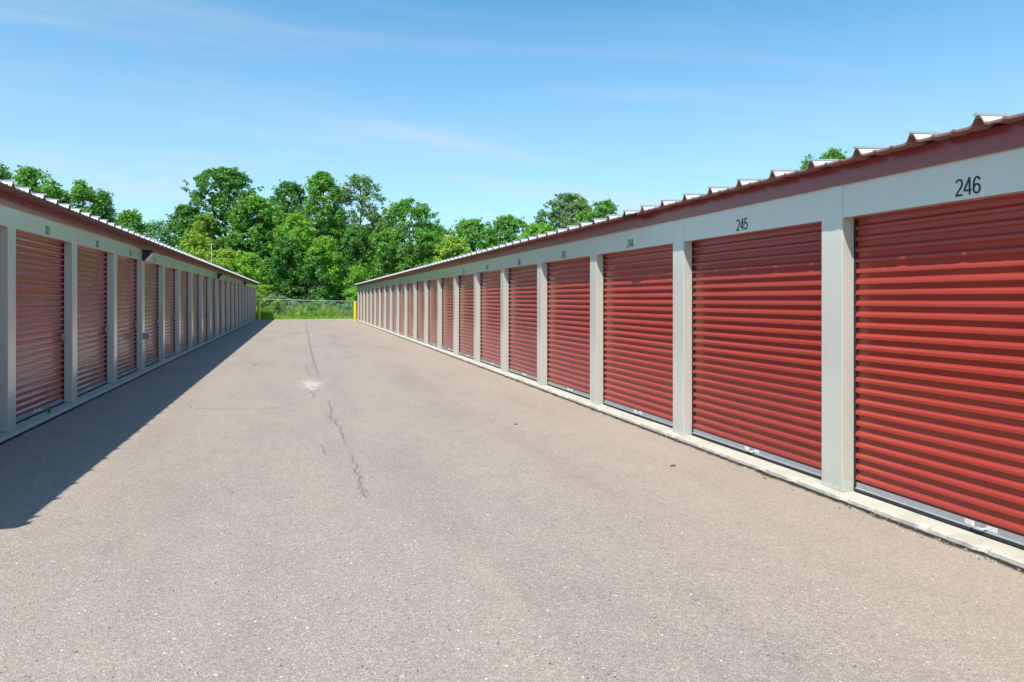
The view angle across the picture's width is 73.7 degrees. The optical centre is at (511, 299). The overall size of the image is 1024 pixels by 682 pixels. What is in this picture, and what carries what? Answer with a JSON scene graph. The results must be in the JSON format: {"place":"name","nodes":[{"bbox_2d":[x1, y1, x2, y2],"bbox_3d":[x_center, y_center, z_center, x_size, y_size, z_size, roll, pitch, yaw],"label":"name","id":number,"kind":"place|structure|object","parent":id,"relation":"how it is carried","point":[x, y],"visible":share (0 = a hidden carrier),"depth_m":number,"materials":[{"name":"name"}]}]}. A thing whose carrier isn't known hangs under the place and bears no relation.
{"place":"outdoors","nodes":[
{"label":"outdoors","id":0,"kind":"place"},
{"bbox_2d":[256,303,353,319],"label":"grass","id":1,"kind":"structure","parent":0,"point":[299,313],"depth_m":71.05,"materials":[{"name":"green plant"}]},
{"bbox_2d":[0,319,1023,681],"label":"asphalt","id":2,"kind":"structure","parent":0,"point":[394,509],"depth_m":5.53,"materials":[{"name":"grey asphalt"}]},
{"bbox_2d":[53,189,76,207],"bbox_3d":[-39.173,-3.721,59.010,3.246,11.559,3.649,0,0,-17],"label":"broadleaf tree","id":3,"kind":"object","parent":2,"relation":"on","point":[67,196],"visible":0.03,"depth_m":59.01,"materials":[{"name":"green plant"}]},
{"bbox_2d":[0,320,255,444],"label":"asphalt edge gap","id":4,"kind":"object","parent":2,"relation":"on","point":[40,424],"visible":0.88,"depth_m":13.38,"materials":[{"name":"grey"}]},
{"bbox_2d":[0,180,259,442],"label":"storage building","id":5,"kind":"structure","parent":2,"relation":"on","point":[87,300],"depth_m":14.24,"materials":[{"name":"metal"}]},
{"bbox_2d":[16,231,64,423],"bbox_3d":[-8.162,0.419,11.756,0.090,3.126,2.747,0,0,-17],"label":"door","id":6,"kind":"structure","parent":5,"relation":"in","point":[40,338],"depth_m":11.85,"materials":[{"name":"paint"}]},
{"bbox_2d":[77,246,107,396],"bbox_3d":[-9.069,0.418,14.666,0.090,3.127,2.747,0,0,-17],"label":"door","id":7,"kind":"structure","parent":5,"relation":"in","point":[92,330],"depth_m":14.85,"materials":[{"name":"paint"}]},
{"bbox_2d":[117,255,137,378],"bbox_3d":[-9.976,0.419,17.576,0.090,3.125,2.747,0,0,-17],"label":"door","id":8,"kind":"structure","parent":5,"relation":"in","point":[127,326],"depth_m":17.89,"materials":[{"name":"paint"}]},
{"bbox_2d":[143,332,149,369],"bbox_3d":[-10.222,1.446,19.108,0.146,1.045,0.150,0,0,-17],"label":"outlet box","id":9,"kind":"object","parent":5,"relation":"attached to","point":[146,335],"visible":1,"depth_m":19.06,"materials":[{"name":"grey metal"}]},
{"bbox_2d":[142,250,153,260],"bbox_3d":[-10.182,-1.221,19.110,0.236,0.302,0.340,0,0,-17],"label":"wall light","id":10,"kind":"object","parent":5,"relation":"attached to","point":[147,255],"visible":1,"depth_m":18.95,"materials":[{"name":"black plastic"}]},
{"bbox_2d":[145,262,158,366],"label":"door","id":11,"kind":"structure","parent":5,"relation":"in","point":[151,270],"depth_m":20.91,"materials":[{"name":"paint"}]},
{"bbox_2d":[165,267,175,357],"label":"door","id":12,"kind":"structure","parent":5,"relation":"in","point":[170,319],"depth_m":23.83,"materials":[{"name":"paint"}]},
{"bbox_2d":[181,271,188,350],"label":"door","id":13,"kind":"structure","parent":5,"relation":"in","point":[184,275],"depth_m":26.90,"materials":[{"name":"paint"}]},
{"bbox_2d":[193,274,198,345],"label":"door","id":14,"kind":"structure","parent":5,"relation":"in","point":[195,277],"depth_m":29.81,"materials":[{"name":"paint"}]},
{"bbox_2d":[203,276,207,340],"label":"door","id":15,"kind":"structure","parent":5,"relation":"in","point":[205,313],"depth_m":32.66,"materials":[{"name":"paint"}]},
{"bbox_2d":[211,278,214,337],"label":"door","id":16,"kind":"structure","parent":5,"relation":"in","point":[212,280],"depth_m":35.66,"materials":[{"name":"paint"}]},
{"bbox_2d":[218,280,221,334],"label":"door","id":17,"kind":"structure","parent":5,"relation":"in","point":[219,281],"depth_m":38.69,"materials":[{"name":"paint"}]},
{"bbox_2d":[224,281,226,331],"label":"door","id":18,"kind":"structure","parent":5,"relation":"in","point":[225,310],"depth_m":41.60,"materials":[{"name":"paint"}]},
{"bbox_2d":[229,282,231,329],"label":"door","id":19,"kind":"structure","parent":5,"relation":"in","point":[230,310],"depth_m":44.45,"materials":[{"name":"paint"}]},
{"bbox_2d":[234,284,235,327],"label":"door","id":20,"kind":"structure","parent":5,"relation":"in","point":[234,284],"depth_m":47.69,"materials":[{"name":"paint"}]},
{"bbox_2d":[238,285,238,325],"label":"door","id":21,"kind":"structure","parent":5,"relation":"in","point":[238,285],"depth_m":50.79,"materials":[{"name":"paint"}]},
{"bbox_2d":[241,285,242,324],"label":"door","id":22,"kind":"structure","parent":5,"relation":"in","point":[241,285],"depth_m":53.45,"materials":[{"name":"paint"}]},
{"bbox_2d":[244,286,245,322],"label":"door","id":23,"kind":"structure","parent":5,"relation":"in","point":[244,286],"depth_m":56.43,"materials":[{"name":"paint"}]},
{"bbox_2d":[247,287,247,321],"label":"door","id":24,"kind":"structure","parent":5,"relation":"in","point":[247,287],"depth_m":59.60,"materials":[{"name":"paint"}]},
{"bbox_2d":[354,302,356,320],"bbox_3d":[-14.729,1.133,64.122,0.380,1.830,0.380,0,0,-17],"label":"bollard","id":25,"kind":"object","parent":2,"relation":"on","point":[355,311],"visible":0.94,"depth_m":64.01,"materials":[{"name":"metal"}]},
{"bbox_2d":[354,113,1023,567],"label":"storage building","id":26,"kind":"structure","parent":2,"relation":"on","point":[850,329],"depth_m":7.59,"materials":[{"name":"metal"}]},
{"bbox_2d":[359,290,359,319],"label":"door","id":27,"kind":"structure","parent":26,"relation":"in","point":[359,290],"depth_m":65.16,"materials":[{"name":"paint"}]},
{"bbox_2d":[362,290,362,320],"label":"door","id":28,"kind":"structure","parent":26,"relation":"in","point":[362,290],"depth_m":62.12,"materials":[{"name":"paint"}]},
{"bbox_2d":[365,290,365,321],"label":"door","id":29,"kind":"structure","parent":26,"relation":"in","point":[365,290],"depth_m":59.26,"materials":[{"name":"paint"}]},
{"bbox_2d":[368,289,369,323],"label":"door","id":30,"kind":"structure","parent":26,"relation":"in","point":[368,289],"depth_m":56.00,"materials":[{"name":"paint"}]},
{"bbox_2d":[372,288,373,324],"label":"door","id":31,"kind":"structure","parent":26,"relation":"in","point":[372,288],"depth_m":53.12,"materials":[{"name":"paint"}]},
{"bbox_2d":[376,288,378,326],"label":"door","id":32,"kind":"structure","parent":26,"relation":"in","point":[377,289],"depth_m":50.20,"materials":[{"name":"paint"}]},
{"bbox_2d":[381,287,383,327],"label":"door","id":33,"kind":"structure","parent":26,"relation":"in","point":[382,288],"depth_m":47.17,"materials":[{"name":"paint"}]},
{"bbox_2d":[386,286,389,329],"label":"door","id":34,"kind":"structure","parent":26,"relation":"in","point":[387,287],"depth_m":44.07,"materials":[{"name":"paint"}]},
{"bbox_2d":[392,285,395,332],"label":"door","id":35,"kind":"structure","parent":26,"relation":"in","point":[394,286],"depth_m":41.31,"materials":[{"name":"paint"}]},
{"bbox_2d":[399,284,403,334],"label":"door","id":36,"kind":"structure","parent":26,"relation":"in","point":[401,287],"depth_m":38.41,"materials":[{"name":"paint"}]},
{"bbox_2d":[407,283,412,337],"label":"door","id":37,"kind":"structure","parent":26,"relation":"in","point":[409,285],"depth_m":35.36,"materials":[{"name":"paint"}]},
{"bbox_2d":[417,281,423,341],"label":"door","id":38,"kind":"structure","parent":26,"relation":"in","point":[420,285],"depth_m":32.37,"materials":[{"name":"paint"}]},
{"bbox_2d":[428,279,436,346],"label":"door","id":39,"kind":"structure","parent":26,"relation":"in","point":[432,284],"depth_m":29.45,"materials":[{"name":"paint"}]},
{"bbox_2d":[442,277,452,351],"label":"door","id":40,"kind":"structure","parent":26,"relation":"in","point":[447,283],"depth_m":26.46,"materials":[{"name":"paint"}]},
{"bbox_2d":[459,274,473,359],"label":"door","id":41,"kind":"structure","parent":26,"relation":"in","point":[466,282],"depth_m":23.44,"materials":[{"name":"paint"}]},
{"bbox_2d":[480,270,500,368],"bbox_3d":[-0.592,0.542,20.298,0.087,2.879,2.747,0,0,-17],"label":"door","id":42,"kind":"structure","parent":26,"relation":"in","point":[490,282],"depth_m":20.48,"materials":[{"name":"paint"}]},
{"bbox_2d":[508,265,536,380],"bbox_3d":[0.315,0.542,17.388,0.087,2.880,2.747,0,0,-17],"label":"door","id":43,"kind":"structure","parent":26,"relation":"in","point":[522,280],"depth_m":17.53,"materials":[{"name":"paint"}]},
{"bbox_2d":[547,257,589,399],"bbox_3d":[1.222,0.542,14.478,0.087,2.879,2.747,0,0,-17],"label":"door","id":44,"kind":"structure","parent":26,"relation":"in","point":[568,281],"depth_m":14.54,"materials":[{"name":"paint"}]},
{"bbox_2d":[621,213,636,218],"bbox_3d":[1.893,-1.349,11.071,0.122,0.071,0.495,0,0,-17],"label":"nest","id":45,"kind":"object","parent":26,"relation":"attached to","point":[629,215],"visible":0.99,"depth_m":11.00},
{"bbox_2d":[603,245,672,427],"bbox_3d":[2.129,0.542,11.568,0.087,2.880,2.747,0,0,-17],"label":"door","id":46,"kind":"structure","parent":26,"relation":"in","point":[638,284],"depth_m":11.53,"materials":[{"name":"paint"}]},
{"bbox_2d":[692,223,821,479],"bbox_3d":[3.037,0.542,8.658,0.087,2.880,2.747,0,0,-17],"label":"door","id":47,"kind":"structure","parent":26,"relation":"in","point":[757,297],"depth_m":8.49,"materials":[{"name":"paint"}]},
{"bbox_2d":[854,193,1023,549],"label":"door","id":48,"kind":"structure","parent":26,"relation":"in","point":[939,290],"depth_m":6.09,"materials":[{"name":"paint"}]},
{"bbox_2d":[361,322,1023,572],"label":"asphalt edge gap","id":49,"kind":"object","parent":2,"relation":"on","point":[1015,567],"visible":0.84,"depth_m":7.22,"materials":[{"name":"grey"}]},
{"bbox_2d":[3,363,1020,570],"bbox_3d":[-3.334,2.023,12.677,9.185,0.009,21.393,0,0,-17],"label":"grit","id":50,"kind":"object","parent":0,"point":[987,558],"visible":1,"depth_m":6.62,"materials":[{"name":"grey gravel"}]},
{"bbox_2d":[0,0,1023,259],"label":"sky","id":51,"kind":"structure","parent":0,"point":[487,109],"materials":[{"name":"blue"}]},
{"label":"gravel verge","id":52,"kind":"structure","parent":0,"visible":0},
{"bbox_2d":[89,188,119,226],"bbox_3d":[-38.150,-4.126,63.409,3.903,12.372,4.002,0,0,-17],"label":"broadleaf tree","id":53,"kind":"object","parent":52,"relation":"on","point":[109,211],"visible":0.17,"depth_m":63.25,"materials":[{"name":"green plant"}]},
{"bbox_2d":[257,302,260,319],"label":"bollard","id":54,"kind":"object","parent":52,"relation":"on","point":[258,311],"visible":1,"depth_m":67.52,"materials":[{"name":"metal"}]},
{"label":"ground","id":55,"kind":"structure","parent":0,"visible":0},
{"bbox_2d":[0,161,12,179],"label":"broadleaf tree","id":56,"kind":"object","parent":55,"relation":"on","point":[5,174],"visible":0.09,"depth_m":52.54,"materials":[{"name":"green plant"}]},
{"bbox_2d":[7,165,65,202],"bbox_3d":[-40.036,-4.583,56.827,5.844,13.286,6.006,0,0,-17],"label":"broadleaf tree","id":57,"kind":"object","parent":55,"relation":"on","point":[30,176],"visible":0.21,"depth_m":56.35,"materials":[{"name":"green plant"}]},
{"bbox_2d":[69,178,104,218],"bbox_3d":[-38.639,-4.438,61.373,3.696,12.996,4.151,0,0,39],"label":"broadleaf tree","id":58,"kind":"object","parent":55,"relation":"on","point":[82,192],"visible":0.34,"depth_m":60.95,"materials":[{"name":"green plant"}]},
{"bbox_2d":[114,208,152,234],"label":"broadleaf tree","id":59,"kind":"object","parent":55,"relation":"on","point":[133,218],"visible":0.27,"depth_m":70.95,"materials":[{"name":"green plant"}]},
{"bbox_2d":[143,219,174,246],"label":"broadleaf tree","id":60,"kind":"object","parent":55,"relation":"on","point":[158,230],"visible":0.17,"depth_m":80.44,"materials":[{"name":"green plant"}]},
{"bbox_2d":[160,203,203,249],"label":"broadleaf tree","id":61,"kind":"object","parent":55,"relation":"on","point":[173,223],"visible":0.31,"depth_m":87.51,"materials":[{"name":"green plant"}]},
{"bbox_2d":[177,230,215,259],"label":"broadleaf tree","id":62,"kind":"object","parent":55,"relation":"on","point":[198,242],"visible":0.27,"depth_m":80.04,"materials":[{"name":"green plant"}]},
{"bbox_2d":[189,213,224,260],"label":"broadleaf tree","id":63,"kind":"object","parent":55,"relation":"on","point":[201,227],"visible":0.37,"depth_m":84.91,"materials":[{"name":"green plant"}]},
{"bbox_2d":[174,166,264,268],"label":"broadleaf tree","id":64,"kind":"object","parent":55,"relation":"on","point":[227,182],"visible":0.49,"depth_m":86.77,"materials":[{"name":"green plant"}]},
{"bbox_2d":[201,247,257,281],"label":"broadleaf tree","id":65,"kind":"object","parent":55,"relation":"on","point":[227,257],"visible":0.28,"depth_m":78.75,"materials":[{"name":"green plant"}]},
{"bbox_2d":[234,251,274,304],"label":"broadleaf tree","id":66,"kind":"object","parent":55,"relation":"on","point":[248,263],"visible":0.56,"depth_m":78.08,"materials":[{"name":"green plant"}]},
{"bbox_2d":[220,192,296,302],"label":"broadleaf tree","id":67,"kind":"object","parent":55,"relation":"on","point":[254,205],"visible":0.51,"depth_m":84.84,"materials":[{"name":"green plant"}]},
{"bbox_2d":[256,291,268,308],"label":"shrub","id":68,"kind":"object","parent":55,"relation":"on","point":[260,296],"visible":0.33,"depth_m":72.80,"materials":[{"name":"green plant"}]},
{"bbox_2d":[257,284,273,308],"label":"shrub","id":69,"kind":"object","parent":55,"relation":"on","point":[265,287],"visible":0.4,"depth_m":74.42,"materials":[{"name":"green plant"}]},
{"bbox_2d":[260,293,281,310],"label":"shrub","id":70,"kind":"object","parent":55,"relation":"on","point":[271,297],"visible":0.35,"depth_m":72.92,"materials":[{"name":"green plant"}]},
{"bbox_2d":[269,298,287,314],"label":"shrub","id":71,"kind":"object","parent":55,"relation":"on","point":[273,303],"visible":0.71,"depth_m":71.28,"materials":[{"name":"green plant"}]},
{"bbox_2d":[266,233,304,305],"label":"broadleaf tree","id":72,"kind":"object","parent":55,"relation":"on","point":[284,247],"visible":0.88,"depth_m":80.99,"materials":[{"name":"green plant"}]},
{"bbox_2d":[277,294,297,310],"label":"shrub","id":73,"kind":"object","parent":55,"relation":"on","point":[289,299],"visible":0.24,"depth_m":74.76,"materials":[{"name":"green plant"}]},
{"bbox_2d":[262,180,321,268],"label":"broadleaf tree","id":74,"kind":"object","parent":55,"relation":"on","point":[291,190],"visible":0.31,"depth_m":92.92,"materials":[{"name":"green plant"}]},
{"bbox_2d":[268,211,320,302],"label":"broadleaf tree","id":75,"kind":"object","parent":55,"relation":"on","point":[302,227],"visible":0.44,"depth_m":85.02,"materials":[{"name":"green plant"}]},
{"bbox_2d":[176,244,414,304],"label":"undergrowth","id":76,"kind":"object","parent":55,"relation":"on","point":[339,294],"depth_m":91.91,"materials":[{"name":"green plant"}]},
{"bbox_2d":[287,301,310,307],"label":"shrub","id":77,"kind":"object","parent":55,"relation":"on","point":[296,304],"visible":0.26,"depth_m":73.60,"materials":[{"name":"green plant"}]},
{"bbox_2d":[296,303,316,311],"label":"shrub","id":78,"kind":"object","parent":55,"relation":"on","point":[305,305],"visible":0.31,"depth_m":73.78,"materials":[{"name":"green plant"}]},
{"bbox_2d":[256,299,356,314],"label":"chain link fence","id":79,"kind":"object","parent":55,"relation":"on","point":[301,304],"visible":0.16,"depth_m":71.38,"materials":[{"name":"silver metal"}]},
{"bbox_2d":[290,255,334,304],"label":"broadleaf tree","id":80,"kind":"object","parent":55,"relation":"on","point":[315,267],"visible":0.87,"depth_m":80.76,"materials":[{"name":"green plant"}]},
{"bbox_2d":[309,301,322,310],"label":"shrub","id":81,"kind":"object","parent":55,"relation":"on","point":[316,303],"visible":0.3,"depth_m":75.25,"materials":[{"name":"green plant"}]},
{"bbox_2d":[293,170,349,281],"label":"broadleaf tree","id":82,"kind":"object","parent":55,"relation":"on","point":[320,184],"visible":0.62,"depth_m":89.70,"materials":[{"name":"green plant"}]},
{"bbox_2d":[309,297,333,306],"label":"shrub","id":83,"kind":"object","parent":55,"relation":"on","point":[319,301],"visible":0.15,"depth_m":78.56,"materials":[{"name":"green plant"}]},
{"bbox_2d":[299,235,349,303],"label":"broadleaf tree","id":84,"kind":"object","parent":55,"relation":"on","point":[318,248],"visible":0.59,"depth_m":83.11,"materials":[{"name":"green plant"}]},
{"bbox_2d":[314,301,340,310],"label":"shrub","id":85,"kind":"object","parent":55,"relation":"on","point":[331,303],"visible":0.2,"depth_m":75.37,"materials":[{"name":"green plant"}]},
{"bbox_2d":[317,220,354,297],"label":"broadleaf tree","id":86,"kind":"object","parent":55,"relation":"on","point":[326,227],"visible":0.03,"depth_m":107.00,"materials":[{"name":"green plant"}]},
{"bbox_2d":[333,303,350,311],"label":"shrub","id":87,"kind":"object","parent":55,"relation":"on","point":[342,306],"visible":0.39,"depth_m":75.30,"materials":[{"name":"green plant"}]},
{"bbox_2d":[335,297,353,308],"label":"shrub","id":88,"kind":"object","parent":55,"relation":"on","point":[348,301],"visible":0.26,"depth_m":76.85,"materials":[{"name":"green plant"}]},
{"bbox_2d":[345,288,356,303],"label":"shrub","id":89,"kind":"object","parent":55,"relation":"on","point":[354,292],"visible":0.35,"depth_m":78.89,"materials":[{"name":"green plant"}]},
{"bbox_2d":[341,265,369,296],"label":"broadleaf tree","id":90,"kind":"object","parent":55,"relation":"on","point":[357,272],"visible":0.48,"depth_m":81.63,"materials":[{"name":"green plant"}]},
{"bbox_2d":[337,223,374,303],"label":"broadleaf tree","id":91,"kind":"object","parent":55,"relation":"on","point":[354,234],"visible":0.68,"depth_m":87.24,"materials":[{"name":"green plant"}]},
{"bbox_2d":[326,173,400,279],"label":"silvery tree","id":92,"kind":"object","parent":55,"relation":"on","point":[355,179],"visible":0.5,"depth_m":94.94,"materials":[{"name":"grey plant"}]},
{"bbox_2d":[357,224,406,268],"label":"broadleaf tree","id":93,"kind":"object","parent":55,"relation":"on","point":[394,239],"depth_m":109.34,"materials":[{"name":"green plant"}]},
{"bbox_2d":[358,229,407,279],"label":"broadleaf tree","id":94,"kind":"object","parent":55,"relation":"on","point":[384,241],"visible":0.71,"depth_m":87.41,"materials":[{"name":"green plant"}]},
{"bbox_2d":[365,195,456,274],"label":"broadleaf tree","id":95,"kind":"object","parent":55,"relation":"on","point":[405,208],"visible":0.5,"depth_m":94.00,"materials":[{"name":"green plant"}]},
{"bbox_2d":[401,230,448,268],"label":"broadleaf tree","id":96,"kind":"object","parent":55,"relation":"on","point":[431,247],"visible":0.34,"depth_m":92.61,"materials":[{"name":"green plant"}]},
{"bbox_2d":[414,225,451,259],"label":"broadleaf tree","id":97,"kind":"object","parent":55,"relation":"on","point":[444,232],"visible":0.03,"depth_m":112.63,"materials":[{"name":"green plant"}]},
{"bbox_2d":[433,234,471,261],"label":"broadleaf tree","id":98,"kind":"object","parent":55,"relation":"on","point":[451,243],"visible":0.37,"depth_m":88.96,"materials":[{"name":"green plant"}]},
{"bbox_2d":[447,217,507,257],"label":"broadleaf tree","id":99,"kind":"object","parent":55,"relation":"on","point":[467,228],"visible":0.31,"depth_m":99.08,"materials":[{"name":"green plant"}]},
{"bbox_2d":[478,214,530,248],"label":"broadleaf tree","id":100,"kind":"object","parent":55,"relation":"on","point":[513,224],"visible":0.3,"depth_m":101.15,"materials":[{"name":"green plant"}]},
{"bbox_2d":[518,222,552,239],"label":"broadleaf tree","id":101,"kind":"object","parent":55,"relation":"on","point":[534,229],"visible":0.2,"depth_m":96.12,"materials":[{"name":"green plant"}]},
{"bbox_2d":[533,191,600,230],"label":"broadleaf tree","id":102,"kind":"object","parent":55,"relation":"on","point":[571,204],"visible":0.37,"depth_m":101.73,"materials":[{"name":"green plant"}]},
{"bbox_2d":[573,209,598,226],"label":"broadleaf tree","id":103,"kind":"object","parent":55,"relation":"on","point":[589,215],"visible":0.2,"depth_m":98.04,"materials":[{"name":"green plant"}]},
{"bbox_2d":[592,198,618,217],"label":"broadleaf tree","id":104,"kind":"object","parent":55,"relation":"on","point":[605,207],"visible":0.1,"depth_m":103.27,"materials":[{"name":"green plant"}]},
{"bbox_2d":[800,154,814,169],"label":"broadleaf tree","id":105,"kind":"object","parent":55,"relation":"on","point":[806,162],"visible":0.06,"depth_m":79.85,"materials":[{"name":"green plant"}]},
{"bbox_2d":[817,147,847,158],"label":"broadleaf tree","id":106,"kind":"object","parent":55,"relation":"on","point":[832,153],"visible":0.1,"depth_m":75.39,"materials":[{"name":"green plant"}]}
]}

